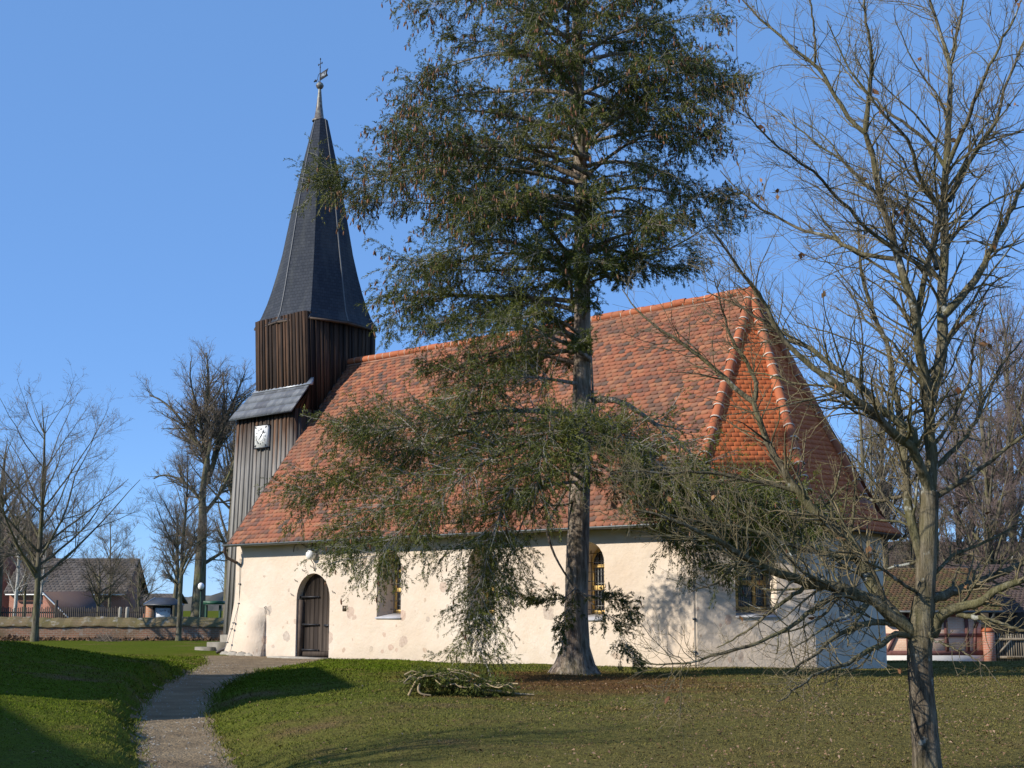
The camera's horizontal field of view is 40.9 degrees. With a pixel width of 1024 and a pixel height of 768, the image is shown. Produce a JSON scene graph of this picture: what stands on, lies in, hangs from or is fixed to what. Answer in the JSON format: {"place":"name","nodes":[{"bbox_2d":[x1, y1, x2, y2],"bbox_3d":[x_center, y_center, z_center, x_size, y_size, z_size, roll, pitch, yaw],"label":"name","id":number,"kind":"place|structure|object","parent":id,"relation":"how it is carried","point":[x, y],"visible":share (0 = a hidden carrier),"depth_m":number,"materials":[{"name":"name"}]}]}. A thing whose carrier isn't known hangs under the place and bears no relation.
{"place":"outdoors","nodes":[
{"label":"outdoors","id":0,"kind":"place"},
{"bbox_2d":[183,591,223,610],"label":"hills","id":1,"kind":"structure","parent":0,"point":[214,597],"depth_m":424.44,"materials":[{"name":"grey"}]},
{"bbox_2d":[130,655,322,767],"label":"path","id":2,"kind":"structure","parent":0,"point":[177,700],"depth_m":21.64,"materials":[{"name":"beige gravel"}]},
{"bbox_2d":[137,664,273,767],"bbox_3d":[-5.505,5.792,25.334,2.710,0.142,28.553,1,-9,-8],"label":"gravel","id":3,"kind":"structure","parent":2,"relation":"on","point":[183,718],"depth_m":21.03,"materials":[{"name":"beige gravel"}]},
{"bbox_2d":[0,611,1023,767],"bbox_3d":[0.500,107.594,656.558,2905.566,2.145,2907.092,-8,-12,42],"label":"ground","id":4,"kind":"structure","parent":0,"point":[164,648],"depth_m":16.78,"materials":[{"name":"green plant"}]},
{"bbox_2d":[3,499,43,615],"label":"bare tree","id":5,"kind":"object","parent":4,"relation":"on","point":[17,586],"visible":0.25,"depth_m":83.10,"materials":[{"name":"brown wood"}]},
{"bbox_2d":[7,507,44,613],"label":"bare tree","id":6,"kind":"object","parent":4,"relation":"on","point":[24,595],"visible":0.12,"depth_m":84.06,"materials":[{"name":"brown plant"}]},
{"bbox_2d":[0,434,52,616],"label":"bare tree","id":7,"kind":"object","parent":4,"relation":"on","point":[2,562],"visible":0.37,"depth_m":77.45,"materials":[{"name":"brown plant"}]},
{"bbox_2d":[2,521,55,616],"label":"tree","id":8,"kind":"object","parent":4,"relation":"on","point":[5,601],"depth_m":110.83,"materials":[{"name":"plant"}]},
{"bbox_2d":[22,520,65,607],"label":"bare tree","id":9,"kind":"object","parent":4,"relation":"on","point":[46,563],"visible":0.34,"depth_m":82.28,"materials":[{"name":"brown wood"}]},
{"bbox_2d":[0,360,146,641],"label":"bare tree","id":10,"kind":"object","parent":4,"relation":"on","point":[37,548],"visible":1,"depth_m":63.54,"materials":[{"name":"brown plant"}]},
{"bbox_2d":[1,606,145,617],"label":"picket fence","id":11,"kind":"object","parent":4,"relation":"on","point":[98,613],"visible":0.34,"depth_m":76.95,"materials":[{"name":"brown wood"}]},
{"bbox_2d":[4,558,148,617],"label":"brick barn","id":12,"kind":"structure","parent":4,"relation":"on","point":[68,581],"depth_m":108.09,"materials":[{"name":"brown ceramic"}]},
{"bbox_2d":[42,591,112,617],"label":"lean to shed","id":13,"kind":"object","parent":4,"relation":"on","point":[70,599],"visible":0.38,"depth_m":98.34,"materials":[{"name":"red brick"}]},
{"bbox_2d":[87,629,122,641],"bbox_3d":[-18.679,11.841,63.461,2.691,1.118,1.824,-8,-12,42],"label":"hedge bush","id":14,"kind":"object","parent":4,"relation":"on","point":[108,638],"visible":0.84,"depth_m":63.44,"materials":[{"name":"grey plant"}]},
{"bbox_2d":[77,547,136,611],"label":"bare tree","id":15,"kind":"object","parent":4,"relation":"on","point":[99,600],"visible":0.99,"depth_m":86.99,"materials":[{"name":"brown plant"}]},
{"bbox_2d":[0,634,219,640],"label":"leaf drift","id":16,"kind":"object","parent":4,"relation":"on","point":[26,638],"visible":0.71,"depth_m":64.68,"materials":[{"name":"brown plant"}]},
{"bbox_2d":[86,507,138,616],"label":"bare tree","id":17,"kind":"object","parent":4,"relation":"on","point":[103,539],"visible":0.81,"depth_m":91.16,"materials":[{"name":"brown plant"}]},
{"bbox_2d":[0,616,225,638],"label":"boundary wall","id":18,"kind":"structure","parent":4,"relation":"on","point":[131,627],"depth_m":66.09,"materials":[{"name":"brick"}]},
{"bbox_2d":[118,607,121,617],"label":"fence post","id":19,"kind":"object","parent":4,"relation":"on","point":[120,612],"visible":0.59,"depth_m":76.40,"materials":[{"name":"grey concrete"}]},
{"bbox_2d":[125,607,128,617],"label":"fence post","id":20,"kind":"object","parent":4,"relation":"on","point":[127,613],"visible":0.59,"depth_m":76.40,"materials":[{"name":"grey stone"}]},
{"bbox_2d":[115,544,172,617],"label":"bare tree","id":21,"kind":"object","parent":4,"relation":"on","point":[139,592],"visible":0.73,"depth_m":99.01,"materials":[{"name":"brown plant"}]},
{"bbox_2d":[143,597,184,617],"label":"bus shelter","id":22,"kind":"object","parent":4,"relation":"on","point":[153,610],"visible":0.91,"depth_m":71.05,"materials":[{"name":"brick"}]},
{"bbox_2d":[143,593,187,617],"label":"brick outhouse","id":23,"kind":"structure","parent":4,"relation":"on","point":[184,600],"depth_m":129.87,"materials":[{"name":"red ceramic"}]},
{"bbox_2d":[148,491,212,615],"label":"bare tree","id":24,"kind":"object","parent":4,"relation":"on","point":[175,592],"visible":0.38,"depth_m":73.25,"materials":[{"name":"brown plant"}]},
{"bbox_2d":[134,435,230,640],"bbox_3d":[-14.917,7.172,64.363,5.366,9.873,4.148,-1,-9,7],"label":"bare tree","id":25,"kind":"object","parent":4,"relation":"on","point":[183,533],"visible":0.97,"depth_m":64.46,"materials":[{"name":"brown plant"}]},
{"bbox_2d":[129,337,255,616],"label":"lime tree","id":26,"kind":"object","parent":4,"relation":"on","point":[207,414],"visible":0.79,"depth_m":82.23,"materials":[{"name":"brown plant"}]},
{"bbox_2d":[198,583,203,616],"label":"street lamp","id":27,"kind":"object","parent":4,"relation":"on","point":[200,586],"visible":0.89,"depth_m":75.06,"materials":[{"name":"white metal"}]},
{"bbox_2d":[189,400,234,617],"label":"lime tree","id":28,"kind":"object","parent":4,"relation":"on","point":[222,520],"visible":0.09,"depth_m":85.48,"materials":[{"name":"brown plant"}]},
{"bbox_2d":[203,601,224,617],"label":"green shelter","id":29,"kind":"object","parent":4,"relation":"on","point":[213,602],"visible":0.52,"depth_m":79.14,"materials":[{"name":"green metal"}]},
{"bbox_2d":[206,536,224,592],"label":"bare tree","id":30,"kind":"object","parent":4,"relation":"on","point":[219,568],"visible":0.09,"depth_m":94.98,"materials":[{"name":"brown plant"}]},
{"bbox_2d":[397,661,533,697],"bbox_3d":[-0.704,4.535,21.113,2.108,0.568,1.113,-1,-9,5],"label":"branch pile","id":31,"kind":"object","parent":4,"relation":"on","point":[422,679],"visible":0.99,"depth_m":20.90,"materials":[{"name":"green plant"}]},
{"bbox_2d":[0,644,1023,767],"bbox_3d":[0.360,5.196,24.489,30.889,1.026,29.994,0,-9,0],"label":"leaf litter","id":32,"kind":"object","parent":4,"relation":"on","point":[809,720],"visible":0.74,"depth_m":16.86,"materials":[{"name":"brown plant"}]},
{"bbox_2d":[195,58,900,668],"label":"church","id":33,"kind":"structure","parent":4,"relation":"on","point":[313,344],"depth_m":41.24,"materials":[{"name":"paint"}]},
{"bbox_2d":[300,574,329,656],"bbox_3d":[-6.259,7.395,44.086,1.759,2.660,0.190,-8,-12,42],"label":"door","id":34,"kind":"structure","parent":33,"relation":"in","point":[316,595],"depth_m":44.11,"materials":[{"name":"brown wood"}]},
{"bbox_2d":[375,562,400,618],"bbox_3d":[-3.515,6.155,41.891,1.120,1.961,0.742,-8,-12,42],"label":"window","id":35,"kind":"structure","parent":33,"relation":"in","point":[396,614],"depth_m":42.17,"materials":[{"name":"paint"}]},
{"bbox_2d":[473,555,494,619],"bbox_3d":[-0.666,5.741,39.320,1.120,1.961,0.742,-8,-12,42],"label":"window","id":36,"kind":"structure","parent":33,"relation":"in","point":[489,555],"depth_m":39.68,"materials":[{"name":"glass"}]},
{"bbox_2d":[588,548,604,620],"bbox_3d":[2.250,5.317,36.689,1.120,1.961,0.742,-8,-12,42],"label":"window","id":37,"kind":"structure","parent":33,"relation":"in","point":[597,562],"depth_m":37.04,"materials":[{"name":"glass"}]},
{"bbox_2d":[735,547,778,617],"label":"window","id":38,"kind":"structure","parent":33,"relation":"in","point":[752,599],"depth_m":34.81,"materials":[{"name":"glass"}]},
{"bbox_2d":[837,559,863,621],"bbox_3d":[8.509,5.216,35.822,0.742,1.925,1.220,-8,-12,42],"label":"window","id":39,"kind":"structure","parent":33,"relation":"in","point":[837,559],"depth_m":35.74,"materials":[{"name":"paint"}]},
{"bbox_2d":[254,0,856,682],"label":"spruce tree","id":40,"kind":"object","parent":4,"relation":"on","point":[506,200],"visible":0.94,"depth_m":28.47,"materials":[{"name":"green plant"}]},
{"bbox_2d":[579,0,1023,767],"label":"oak tree","id":41,"kind":"object","parent":4,"relation":"on","point":[919,626],"visible":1,"depth_m":11.99,"materials":[{"name":"brown plant"}]},
{"bbox_2d":[825,361,912,558],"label":"bare tree","id":42,"kind":"object","parent":4,"relation":"on","point":[863,460],"visible":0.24,"depth_m":80.10,"materials":[{"name":"brown plant"}]},
{"bbox_2d":[848,346,919,567],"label":"bare tree","id":43,"kind":"object","parent":4,"relation":"on","point":[906,531],"visible":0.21,"depth_m":83.88,"materials":[{"name":"brown plant"}]},
{"bbox_2d":[883,539,912,567],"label":"scrub bush","id":44,"kind":"object","parent":4,"relation":"on","point":[896,541],"visible":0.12,"depth_m":79.18,"materials":[{"name":"brown plant"}]},
{"bbox_2d":[883,550,915,567],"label":"scrub bush","id":45,"kind":"object","parent":4,"relation":"on","point":[900,558],"visible":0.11,"depth_m":79.98,"materials":[{"name":"brown plant"}]},
{"bbox_2d":[885,437,940,567],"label":"bare tree","id":46,"kind":"object","parent":4,"relation":"on","point":[909,550],"visible":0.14,"depth_m":103.88,"materials":[{"name":"brown plant"}]},
{"bbox_2d":[890,425,962,561],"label":"bare tree","id":47,"kind":"object","parent":4,"relation":"on","point":[918,503],"visible":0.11,"depth_m":95.57,"materials":[{"name":"brown plant"}]},
{"bbox_2d":[883,568,1005,660],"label":"half timbered barn","id":48,"kind":"structure","parent":4,"relation":"on","point":[899,596],"depth_m":68.93,"materials":[{"name":"brick"}]},
{"bbox_2d":[908,367,998,564],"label":"bare tree","id":49,"kind":"object","parent":4,"relation":"on","point":[947,542],"visible":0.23,"depth_m":87.45,"materials":[{"name":"brown plant"}]},
{"bbox_2d":[888,541,1023,567],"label":"long barn","id":50,"kind":"structure","parent":4,"relation":"on","point":[891,553],"depth_m":131.77,"materials":[{"name":"red brick"}]},
{"bbox_2d":[938,546,975,564],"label":"scrub bush","id":51,"kind":"object","parent":4,"relation":"on","point":[940,559],"visible":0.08,"depth_m":80.80,"materials":[{"name":"brown plant"}]},
{"bbox_2d":[939,411,993,563],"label":"bare tree","id":52,"kind":"object","parent":4,"relation":"on","point":[978,485],"visible":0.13,"depth_m":103.60,"materials":[{"name":"grey plant"}]},
{"bbox_2d":[912,296,1023,564],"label":"bare tree","id":53,"kind":"object","parent":4,"relation":"on","point":[989,547],"visible":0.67,"depth_m":79.81,"materials":[{"name":"grey plant"}]},
{"bbox_2d":[938,277,1023,562],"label":"bare tree","id":54,"kind":"object","parent":4,"relation":"on","point":[999,363],"visible":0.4,"depth_m":86.18,"materials":[{"name":"grey plant"}]},
{"bbox_2d":[939,564,1023,659],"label":"open shed","id":55,"kind":"structure","parent":4,"relation":"on","point":[1019,612],"depth_m":77.36,"materials":[{"name":"brown wood"}]},
{"bbox_2d":[951,432,1023,563],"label":"bare tree","id":56,"kind":"object","parent":4,"relation":"on","point":[995,503],"visible":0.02,"depth_m":109.61,"materials":[{"name":"grey plant"}]},
{"bbox_2d":[981,628,995,660],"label":"gate pillar","id":57,"kind":"structure","parent":4,"relation":"on","point":[990,637],"depth_m":68.44,"materials":[{"name":"brick"}]},
{"bbox_2d":[965,348,1023,560],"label":"bare tree","id":58,"kind":"object","parent":4,"relation":"on","point":[1020,449],"visible":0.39,"depth_m":84.55,"materials":[{"name":"grey plant"}]},
{"bbox_2d":[983,322,1023,522],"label":"bare tree","id":59,"kind":"object","parent":4,"relation":"on","point":[1022,379],"visible":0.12,"depth_m":94.38,"materials":[{"name":"grey plant"}]},
{"bbox_2d":[995,633,1023,660],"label":"wooden gate","id":60,"kind":"structure","parent":4,"relation":"on","point":[1011,656],"depth_m":68.56,"materials":[{"name":"grey wood"}]},
{"bbox_2d":[0,0,1023,596],"label":"sky","id":61,"kind":"structure","parent":0,"point":[147,188],"materials":[{"name":"blue"}]}
]}

